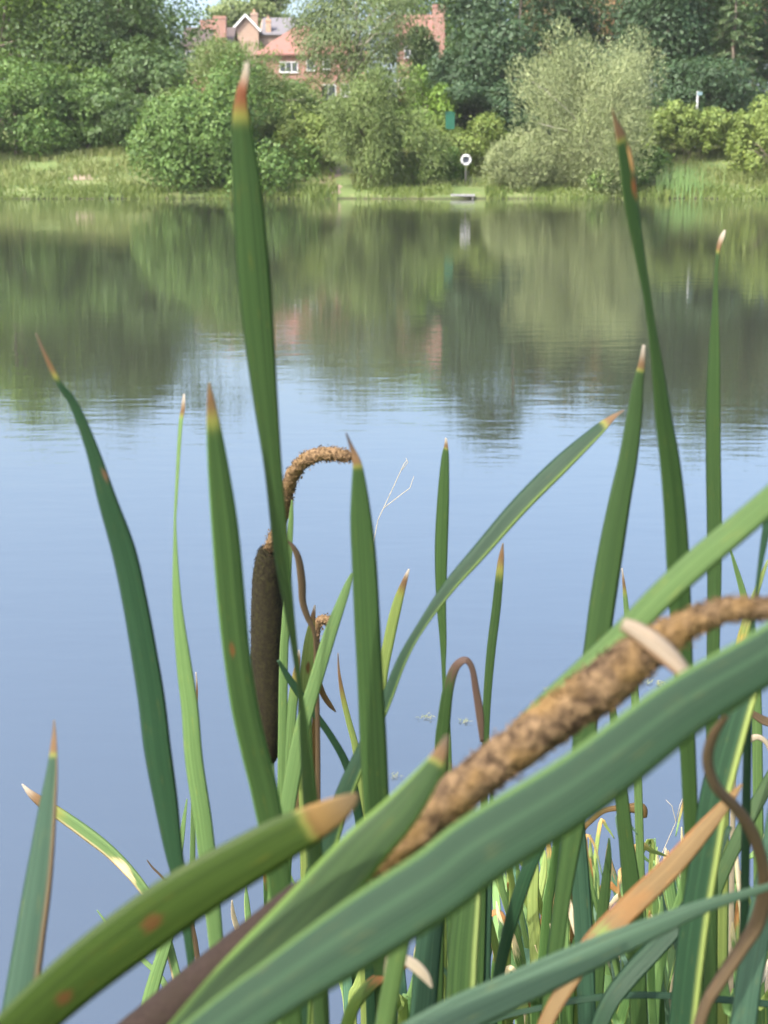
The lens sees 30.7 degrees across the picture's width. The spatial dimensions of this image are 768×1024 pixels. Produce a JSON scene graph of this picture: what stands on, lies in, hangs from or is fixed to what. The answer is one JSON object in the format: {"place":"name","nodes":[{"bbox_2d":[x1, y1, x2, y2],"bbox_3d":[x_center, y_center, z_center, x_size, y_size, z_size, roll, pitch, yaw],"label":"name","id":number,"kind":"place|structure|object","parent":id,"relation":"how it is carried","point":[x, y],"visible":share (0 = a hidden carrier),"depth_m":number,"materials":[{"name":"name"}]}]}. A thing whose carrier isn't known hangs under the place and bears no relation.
{"place":"outdoors","nodes":[
{"label":"outdoors","id":0,"kind":"place"},
{"bbox_2d":[0,198,767,1023],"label":"water","id":1,"kind":"structure","parent":0,"point":[498,344],"depth_m":10.28,"materials":[{"name":"blue liquid"}]},
{"bbox_2d":[345,433,398,1023],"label":"cattail leaf","id":2,"kind":"object","parent":1,"relation":"in","point":[373,738],"visible":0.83,"depth_m":0.65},
{"bbox_2d":[365,569,409,1023],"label":"cattail leaf","id":3,"kind":"object","parent":1,"relation":"in","point":[391,629],"visible":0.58,"depth_m":1.00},
{"bbox_2d":[435,438,451,959],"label":"cattail leaf","id":4,"kind":"object","parent":1,"relation":"in","point":[441,533],"visible":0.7,"depth_m":0.96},
{"bbox_2d":[435,657,483,1003],"bbox_3d":[0.037,0.834,1.110,0.028,1.571,0.164,-2,14,-7],"label":"cattail leaf","id":5,"kind":"object","parent":1,"relation":"in","point":[443,721],"visible":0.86,"depth_m":0.86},
{"bbox_2d":[184,622,767,1023],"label":"cattail leaf","id":6,"kind":"object","parent":1,"relation":"in","point":[456,867],"visible":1,"depth_m":0.35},
{"bbox_2d":[402,883,767,1023],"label":"cattail leaf","id":7,"kind":"object","parent":1,"relation":"in","point":[491,1000],"visible":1,"depth_m":0.48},
{"bbox_2d":[646,160,724,198],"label":"iris clump","id":8,"kind":"object","parent":1,"relation":"on","point":[678,180],"visible":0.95,"depth_m":98.34,"materials":[{"name":"green plant"}]},
{"bbox_2d":[730,552,764,1023],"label":"cattail leaf","id":9,"kind":"object","parent":1,"relation":"in","point":[757,756],"visible":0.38,"depth_m":1.08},
{"bbox_2d":[730,812,767,1023],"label":"cattail leaf","id":10,"kind":"object","parent":1,"relation":"in","point":[748,987],"visible":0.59,"depth_m":0.64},
{"bbox_2d":[739,521,767,936],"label":"cattail leaf","id":11,"kind":"object","parent":1,"relation":"in","point":[745,843],"visible":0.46,"depth_m":0.69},
{"bbox_2d":[0,99,767,198],"bbox_3d":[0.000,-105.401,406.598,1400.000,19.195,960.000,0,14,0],"label":"ground","id":12,"kind":"structure","parent":0,"point":[347,190],"depth_m":100.48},
{"bbox_2d":[1,720,57,1011],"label":"cattail leaf","id":13,"kind":"object","parent":12,"relation":"on","point":[25,965],"visible":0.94,"depth_m":0.58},
{"bbox_2d":[0,49,89,162],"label":"shrub","id":14,"kind":"object","parent":12,"relation":"on","point":[45,133],"visible":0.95,"depth_m":107.41,"materials":[{"name":"green plant"}]},
{"bbox_2d":[0,0,96,126],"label":"broadleaf tree","id":15,"kind":"object","parent":12,"relation":"on","point":[8,10],"visible":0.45,"depth_m":121.66,"materials":[{"name":"green plant"}]},
{"bbox_2d":[19,64,130,147],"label":"broadleaf tree","id":16,"kind":"object","parent":12,"relation":"on","point":[99,79],"visible":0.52,"depth_m":109.55,"materials":[{"name":"green plant"}]},
{"bbox_2d":[0,79,168,151],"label":"shrub","id":17,"kind":"object","parent":12,"relation":"on","point":[125,117],"visible":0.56,"depth_m":108.58,"materials":[{"name":"green plant"}]},
{"bbox_2d":[22,784,179,977],"bbox_3d":[-0.129,0.914,1.267,0.313,1.411,0.127,-2,14,-9],"label":"cattail leaf","id":18,"kind":"object","parent":12,"relation":"on","point":[98,842],"visible":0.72,"depth_m":1.12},
{"bbox_2d":[0,0,226,91],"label":"broadleaf tree","id":19,"kind":"object","parent":12,"relation":"on","point":[104,17],"visible":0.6,"depth_m":122.68,"materials":[{"name":"green plant"}]},
{"bbox_2d":[36,333,193,964],"bbox_3d":[-0.090,0.751,0.898,0.031,1.745,0.192,9,16,31],"label":"cattail leaf","id":20,"kind":"object","parent":12,"relation":"on","point":[152,708],"visible":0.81,"depth_m":0.67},
{"bbox_2d":[97,28,203,133],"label":"broadleaf tree","id":21,"kind":"object","parent":12,"relation":"on","point":[142,67],"visible":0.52,"depth_m":114.10,"materials":[{"name":"green plant"}]},
{"bbox_2d":[141,940,172,1003],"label":"cattail leaf","id":22,"kind":"object","parent":12,"relation":"on","point":[156,973],"visible":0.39,"depth_m":1.11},
{"bbox_2d":[0,792,358,1023],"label":"cattail leaf","id":23,"kind":"object","parent":12,"relation":"on","point":[104,954],"visible":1,"depth_m":0.39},
{"bbox_2d":[172,394,222,947],"bbox_3d":[-0.062,0.762,1.006,0.056,1.712,0.136,12,18,41],"label":"cattail leaf","id":24,"kind":"object","parent":12,"relation":"on","point":[198,791],"visible":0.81,"depth_m":0.81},
{"bbox_2d":[180,16,237,92],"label":"chimney house","id":25,"kind":"structure","parent":12,"relation":"on","point":[223,28],"depth_m":150.85,"materials":[{"name":"red brick"}]},
{"bbox_2d":[116,45,328,197],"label":"shrub","id":26,"kind":"object","parent":12,"relation":"on","point":[198,132],"visible":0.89,"depth_m":97.62,"materials":[{"name":"green plant"}]},
{"bbox_2d":[141,32,338,135],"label":"sallow shrub","id":27,"kind":"object","parent":12,"relation":"on","point":[209,55],"visible":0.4,"depth_m":106.87,"materials":[{"name":"green plant"}]},
{"bbox_2d":[194,0,298,27],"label":"broadleaf tree","id":28,"kind":"object","parent":12,"relation":"on","point":[233,11],"visible":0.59,"depth_m":200.16,"materials":[{"name":"green plant"}]},
{"bbox_2d":[206,383,301,1023],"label":"cattail leaf","id":29,"kind":"object","parent":12,"relation":"on","point":[232,614],"visible":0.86,"depth_m":0.60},
{"bbox_2d":[231,875,293,927],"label":"cattail shoot","id":30,"kind":"object","parent":12,"relation":"on","point":[247,910],"visible":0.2,"depth_m":1.34,"materials":[{"name":"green plant"}]},
{"bbox_2d":[233,9,306,65],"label":"gabled house","id":31,"kind":"structure","parent":12,"relation":"on","point":[267,32],"depth_m":160.57,"materials":[{"name":"orange brick"}]},
{"bbox_2d":[232,63,329,1023],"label":"cattail leaf","id":32,"kind":"object","parent":12,"relation":"on","point":[253,272],"visible":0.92,"depth_m":0.57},
{"bbox_2d":[277,500,293,1023],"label":"cattail leaf","id":33,"kind":"object","parent":12,"relation":"on","point":[283,690],"visible":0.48,"depth_m":1.01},
{"bbox_2d":[250,76,327,147],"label":"shrub","id":34,"kind":"object","parent":12,"relation":"on","point":[269,134],"visible":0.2,"depth_m":110.88,"materials":[{"name":"green plant"}]},
{"bbox_2d":[285,650,300,870],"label":"cattail leaf","id":35,"kind":"object","parent":12,"relation":"on","point":[292,709],"visible":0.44,"depth_m":1.01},
{"bbox_2d":[249,445,351,773],"bbox_3d":[-0.059,0.767,1.228,0.081,1.716,0.188,0,14,0],"label":"cattail","id":36,"kind":"object","parent":12,"relation":"on","point":[266,605],"visible":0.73,"depth_m":1.02,"materials":[{"name":"plant"}]},
{"bbox_2d":[289,541,320,801],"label":"dry leaf","id":37,"kind":"object","parent":12,"relation":"on","point":[301,583],"visible":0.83,"depth_m":0.91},
{"bbox_2d":[269,100,343,174],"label":"shrub","id":38,"kind":"object","parent":12,"relation":"on","point":[310,128],"visible":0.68,"depth_m":103.02,"materials":[{"name":"green plant"}]},
{"bbox_2d":[298,605,315,1023],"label":"cattail leaf","id":39,"kind":"object","parent":12,"relation":"on","point":[307,660],"visible":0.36,"depth_m":1.06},
{"bbox_2d":[267,573,351,901],"bbox_3d":[-0.098,0.816,1.076,0.127,1.602,0.091,10,17,35],"label":"cattail leaf","id":40,"kind":"object","parent":12,"relation":"on","point":[290,789],"visible":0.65,"depth_m":0.89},
{"bbox_2d":[254,26,366,102],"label":"tiled house","id":41,"kind":"structure","parent":12,"relation":"on","point":[282,44],"depth_m":143.31,"materials":[{"name":"red brick"}]},
{"bbox_2d":[291,612,329,865],"bbox_3d":[-0.077,0.856,1.645,0.063,1.594,0.159,0,14,0],"label":"cattail","id":42,"kind":"object","parent":12,"relation":"on","point":[321,620],"visible":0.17,"depth_m":1.39},
{"bbox_2d":[312,684,335,777],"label":"dry leaf","id":43,"kind":"object","parent":12,"relation":"on","point":[326,699],"visible":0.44,"depth_m":1.09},
{"bbox_2d":[277,659,375,1023],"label":"cattail leaf","id":44,"kind":"object","parent":12,"relation":"on","point":[358,818],"visible":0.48,"depth_m":0.98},
{"bbox_2d":[340,974,359,1023],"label":"cattail shoot","id":45,"kind":"object","parent":12,"relation":"on","point":[349,988],"visible":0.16,"depth_m":1.26,"materials":[{"name":"green plant"}]},
{"bbox_2d":[337,653,365,1023],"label":"cattail leaf","id":46,"kind":"object","parent":12,"relation":"on","point":[352,735],"visible":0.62,"depth_m":1.18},
{"bbox_2d":[276,0,448,94],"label":"ash tree","id":47,"kind":"object","parent":12,"relation":"on","point":[359,39],"visible":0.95,"depth_m":125.28,"materials":[{"name":"green plant"}]},
{"bbox_2d":[341,966,406,1023],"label":"cattail leaf","id":48,"kind":"object","parent":12,"relation":"on","point":[368,987],"visible":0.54,"depth_m":0.70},
{"bbox_2d":[0,141,767,190],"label":"bank grass","id":49,"kind":"structure","parent":12,"relation":"on","point":[25,177],"depth_m":102.94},
{"bbox_2d":[0,181,767,198],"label":"shore sedge","id":50,"kind":"object","parent":12,"relation":"on","point":[299,191],"visible":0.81,"depth_m":97.69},
{"bbox_2d":[313,54,458,187],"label":"sallow shrub","id":51,"kind":"object","parent":12,"relation":"on","point":[372,147],"visible":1,"depth_m":98.07,"materials":[{"name":"green plant"}]},
{"bbox_2d":[398,949,414,1023],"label":"cattail shoot","id":52,"kind":"object","parent":12,"relation":"on","point":[404,1002],"visible":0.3,"depth_m":1.10,"materials":[{"name":"green plant"}]},
{"bbox_2d":[384,955,432,987],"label":"dry leaf","id":53,"kind":"object","parent":12,"relation":"on","point":[416,967],"visible":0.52,"depth_m":0.56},
{"bbox_2d":[395,4,444,98],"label":"brick house","id":54,"kind":"structure","parent":12,"relation":"on","point":[437,31],"depth_m":142.05,"materials":[{"name":"red brick"}]},
{"bbox_2d":[407,20,442,78],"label":"shrub","id":55,"kind":"object","parent":12,"relation":"on","point":[432,47],"visible":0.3,"depth_m":133.29,"materials":[{"name":"green plant"}]},
{"bbox_2d":[410,922,442,1018],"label":"cattail leaf","id":56,"kind":"object","parent":12,"relation":"on","point":[427,954],"visible":0.28,"depth_m":0.86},
{"bbox_2d":[393,64,462,151],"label":"shrub","id":57,"kind":"object","parent":12,"relation":"on","point":[437,100],"visible":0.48,"depth_m":109.26,"materials":[{"name":"green plant"}]},
{"bbox_2d":[354,0,503,67],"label":"broadleaf tree","id":58,"kind":"object","parent":12,"relation":"on","point":[428,9],"visible":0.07,"depth_m":187.91,"materials":[{"name":"green plant"}]},
{"bbox_2d":[402,141,470,182],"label":"bramble bush","id":59,"kind":"object","parent":12,"relation":"on","point":[457,169],"visible":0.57,"depth_m":100.41,"materials":[{"name":"green plant"}]},
{"bbox_2d":[117,592,767,1023],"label":"cattail","id":60,"kind":"object","parent":12,"relation":"on","point":[613,678],"depth_m":0.43},
{"bbox_2d":[412,23,486,132],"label":"shrub","id":61,"kind":"object","parent":12,"relation":"on","point":[438,73],"visible":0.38,"depth_m":113.68,"materials":[{"name":"green plant"}]},
{"bbox_2d":[403,106,513,177],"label":"bramble bush","id":62,"kind":"object","parent":12,"relation":"on","point":[471,145],"visible":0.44,"depth_m":102.74,"materials":[{"name":"green plant"}]},
{"bbox_2d":[301,409,623,1023],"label":"cattail leaf","id":63,"kind":"object","parent":12,"relation":"on","point":[539,485],"visible":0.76,"depth_m":0.76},
{"bbox_2d":[445,894,480,998],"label":"cattail leaf","id":64,"kind":"object","parent":12,"relation":"on","point":[462,965],"visible":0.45,"depth_m":0.79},
{"bbox_2d":[484,793,493,981],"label":"cattail leaf","id":65,"kind":"object","parent":12,"relation":"on","point":[487,961],"visible":0.22,"depth_m":1.05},
{"bbox_2d":[477,543,503,984],"bbox_3d":[0.069,0.800,1.236,0.016,1.632,0.125,-2,14,-7],"label":"cattail leaf","id":66,"kind":"object","parent":12,"relation":"on","point":[493,634],"visible":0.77,"depth_m":1.01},
{"bbox_2d":[439,76,548,138],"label":"shrub","id":67,"kind":"object","parent":12,"relation":"on","point":[473,92],"visible":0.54,"depth_m":110.27,"materials":[{"name":"green plant"}]},
{"bbox_2d":[491,883,527,1023],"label":"cattail shoot","id":68,"kind":"object","parent":12,"relation":"on","point":[495,895],"visible":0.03,"depth_m":1.82,"materials":[{"name":"yellow plant"}]},
{"bbox_2d":[495,867,529,1023],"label":"cattail shoot","id":69,"kind":"object","parent":12,"relation":"on","point":[501,884],"visible":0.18,"depth_m":1.28,"materials":[{"name":"green plant"}]},
{"bbox_2d":[415,0,610,135],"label":"broadleaf tree","id":70,"kind":"object","parent":12,"relation":"on","point":[492,56],"visible":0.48,"depth_m":113.15,"materials":[{"name":"green plant"}]},
{"bbox_2d":[491,871,541,1023],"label":"cattail shoot","id":71,"kind":"object","parent":12,"relation":"on","point":[494,938],"visible":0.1,"depth_m":1.25,"materials":[{"name":"green plant"}]},
{"bbox_2d":[492,851,543,1023],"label":"cattail leaf","id":72,"kind":"object","parent":12,"relation":"on","point":[521,887],"visible":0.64,"depth_m":0.81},
{"bbox_2d":[473,121,565,191],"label":"willow shrub","id":73,"kind":"object","parent":12,"relation":"on","point":[519,160],"visible":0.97,"depth_m":98.31,"materials":[{"name":"green plant"}]},
{"bbox_2d":[493,850,546,1023],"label":"cattail shoot","id":74,"kind":"object","parent":12,"relation":"on","point":[521,1019],"visible":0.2,"depth_m":1.48,"materials":[{"name":"yellow plant"}]},
{"bbox_2d":[498,840,559,1023],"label":"cattail shoot","id":75,"kind":"object","parent":12,"relation":"on","point":[537,933],"visible":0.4,"depth_m":1.22,"materials":[{"name":"green plant"}]},
{"bbox_2d":[375,485,767,1023],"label":"cattail leaf","id":76,"kind":"object","parent":12,"relation":"on","point":[678,579],"visible":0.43,"depth_m":0.46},
{"bbox_2d":[559,858,593,1023],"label":"cattail shoot","id":77,"kind":"object","parent":12,"relation":"on","point":[566,1014],"visible":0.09,"depth_m":1.16,"materials":[{"name":"green plant"}]},
{"bbox_2d":[514,0,643,101],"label":"broadleaf tree","id":78,"kind":"object","parent":12,"relation":"on","point":[612,23],"visible":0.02,"depth_m":139.13,"materials":[{"name":"green plant"}]},
{"bbox_2d":[492,4,668,198],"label":"willow tree","id":79,"kind":"object","parent":12,"relation":"on","point":[593,139],"visible":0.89,"depth_m":97.97,"materials":[{"name":"green plant"}]},
{"bbox_2d":[572,829,595,1023],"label":"cattail leaf","id":80,"kind":"object","parent":12,"relation":"on","point":[582,909],"visible":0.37,"depth_m":0.94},
{"bbox_2d":[569,835,611,932],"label":"cattail shoot","id":81,"kind":"object","parent":12,"relation":"on","point":[596,888],"visible":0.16,"depth_m":1.22,"materials":[{"name":"beige plant"}]},
{"bbox_2d":[541,345,644,1022],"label":"cattail leaf","id":82,"kind":"object","parent":12,"relation":"on","point":[603,595],"visible":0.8,"depth_m":0.70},
{"bbox_2d":[595,838,610,1007],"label":"cattail leaf","id":83,"kind":"object","parent":12,"relation":"on","point":[603,902],"visible":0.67,"depth_m":1.05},
{"bbox_2d":[570,803,647,942],"bbox_3d":[0.194,0.915,1.419,0.063,1.402,0.124,0,14,0],"label":"dry leaf","id":84,"kind":"object","parent":12,"relation":"on","point":[612,809],"visible":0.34,"depth_m":1.20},
{"bbox_2d":[604,963,628,1023],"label":"cattail shoot","id":85,"kind":"object","parent":12,"relation":"on","point":[620,1015],"visible":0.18,"depth_m":1.05,"materials":[{"name":"green plant"}]},
{"bbox_2d":[571,834,665,1023],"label":"cattail shoot","id":86,"kind":"object","parent":12,"relation":"on","point":[613,964],"visible":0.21,"depth_m":1.11,"materials":[{"name":"green plant"}]},
{"bbox_2d":[517,0,729,129],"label":"broadleaf tree","id":87,"kind":"object","parent":12,"relation":"on","point":[660,18],"visible":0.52,"depth_m":114.22,"materials":[{"name":"green plant"}]},
{"bbox_2d":[487,991,767,1023],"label":"cattail leaf","id":88,"kind":"object","parent":12,"relation":"on","point":[630,995],"visible":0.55,"depth_m":0.80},
{"bbox_2d":[609,709,647,1023],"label":"cattail leaf","id":89,"kind":"object","parent":12,"relation":"on","point":[630,880],"visible":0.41,"depth_m":0.94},
{"bbox_2d":[583,144,674,191],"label":"shrub","id":90,"kind":"object","parent":12,"relation":"on","point":[658,162],"visible":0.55,"depth_m":98.53,"materials":[{"name":"green plant"}]},
{"bbox_2d":[622,568,645,918],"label":"cattail leaf","id":91,"kind":"object","parent":12,"relation":"on","point":[639,825],"visible":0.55,"depth_m":1.14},
{"bbox_2d":[537,784,742,1023],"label":"dry leaf","id":92,"kind":"object","parent":12,"relation":"on","point":[640,897],"visible":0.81,"depth_m":0.58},
{"bbox_2d":[609,855,674,1023],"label":"cattail shoot","id":93,"kind":"object","parent":12,"relation":"on","point":[668,981],"visible":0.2,"depth_m":1.21,"materials":[{"name":"green plant"}]},
{"bbox_2d":[615,815,685,1023],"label":"cattail shoot","id":94,"kind":"object","parent":12,"relation":"on","point":[655,974],"visible":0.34,"depth_m":1.02,"materials":[{"name":"green plant"}]},
{"bbox_2d":[611,109,703,1000],"bbox_3d":[0.182,0.707,0.878,0.020,1.839,0.244,12,18,40],"label":"cattail leaf","id":95,"kind":"object","parent":12,"relation":"on","point":[676,531],"visible":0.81,"depth_m":0.64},
{"bbox_2d":[591,825,731,1023],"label":"cattail leaf","id":96,"kind":"object","parent":12,"relation":"on","point":[640,963],"visible":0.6,"depth_m":0.75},
{"bbox_2d":[652,898,675,1023],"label":"cattail shoot","id":97,"kind":"object","parent":12,"relation":"on","point":[671,950],"visible":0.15,"depth_m":1.17,"materials":[{"name":"green plant"}]},
{"bbox_2d":[615,46,767,141],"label":"shrub","id":98,"kind":"object","parent":12,"relation":"on","point":[703,74],"visible":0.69,"depth_m":111.31,"materials":[{"name":"green plant"}]},
{"bbox_2d":[625,0,767,111],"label":"broadleaf tree","id":99,"kind":"object","parent":12,"relation":"on","point":[720,3],"visible":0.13,"depth_m":119.26,"materials":[{"name":"green plant"}]},
{"bbox_2d":[630,98,767,162],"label":"bramble hedge","id":100,"kind":"object","parent":12,"relation":"on","point":[699,129],"visible":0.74,"depth_m":106.00,"materials":[{"name":"green plant"}]},
{"bbox_2d":[668,694,758,1023],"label":"cattail leaf","id":101,"kind":"object","parent":12,"relation":"on","point":[692,937],"visible":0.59,"depth_m":0.67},
{"bbox_2d":[704,230,725,1023],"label":"cattail leaf","id":102,"kind":"object","parent":12,"relation":"on","point":[713,474],"visible":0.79,"depth_m":0.81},
{"bbox_2d":[683,0,766,127],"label":"conifer tree","id":103,"kind":"object","parent":12,"relation":"on","point":[733,32],"visible":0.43,"depth_m":112.81,"materials":[{"name":"green plant"}]},
{"bbox_2d":[693,715,767,1023],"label":"dry leaf","id":104,"kind":"object","parent":12,"relation":"on","point":[748,937],"visible":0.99,"depth_m":0.51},
{"bbox_2d":[703,771,767,981],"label":"cattail leaf","id":105,"kind":"object","parent":12,"relation":"on","point":[732,850],"visible":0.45,"depth_m":0.91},
{"bbox_2d":[706,0,767,90],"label":"broadleaf tree","id":106,"kind":"object","parent":12,"relation":"on","point":[762,33],"visible":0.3,"depth_m":124.28,"materials":[{"name":"green plant"}]},
{"bbox_2d":[712,88,767,175],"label":"shrub","id":107,"kind":"object","parent":12,"relation":"on","point":[741,140],"visible":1,"depth_m":101.77,"materials":[{"name":"green plant"}]},
{"bbox_2d":[718,560,767,1023],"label":"cattail leaf","id":108,"kind":"object","parent":12,"relation":"on","point":[744,630],"visible":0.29,"depth_m":1.01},
{"bbox_2d":[727,734,767,1016],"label":"dry leaf","id":109,"kind":"object","parent":12,"relation":"on","point":[763,739],"visible":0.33,"depth_m":1.07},
{"bbox_2d":[730,837,767,1010],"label":"cattail shoot","id":110,"kind":"object","parent":12,"relation":"on","point":[734,932],"visible":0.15,"depth_m":1.04,"materials":[{"name":"beige plant"}]},
{"bbox_2d":[3,0,767,97],"label":"sky","id":111,"kind":"structure","parent":0,"point":[209,2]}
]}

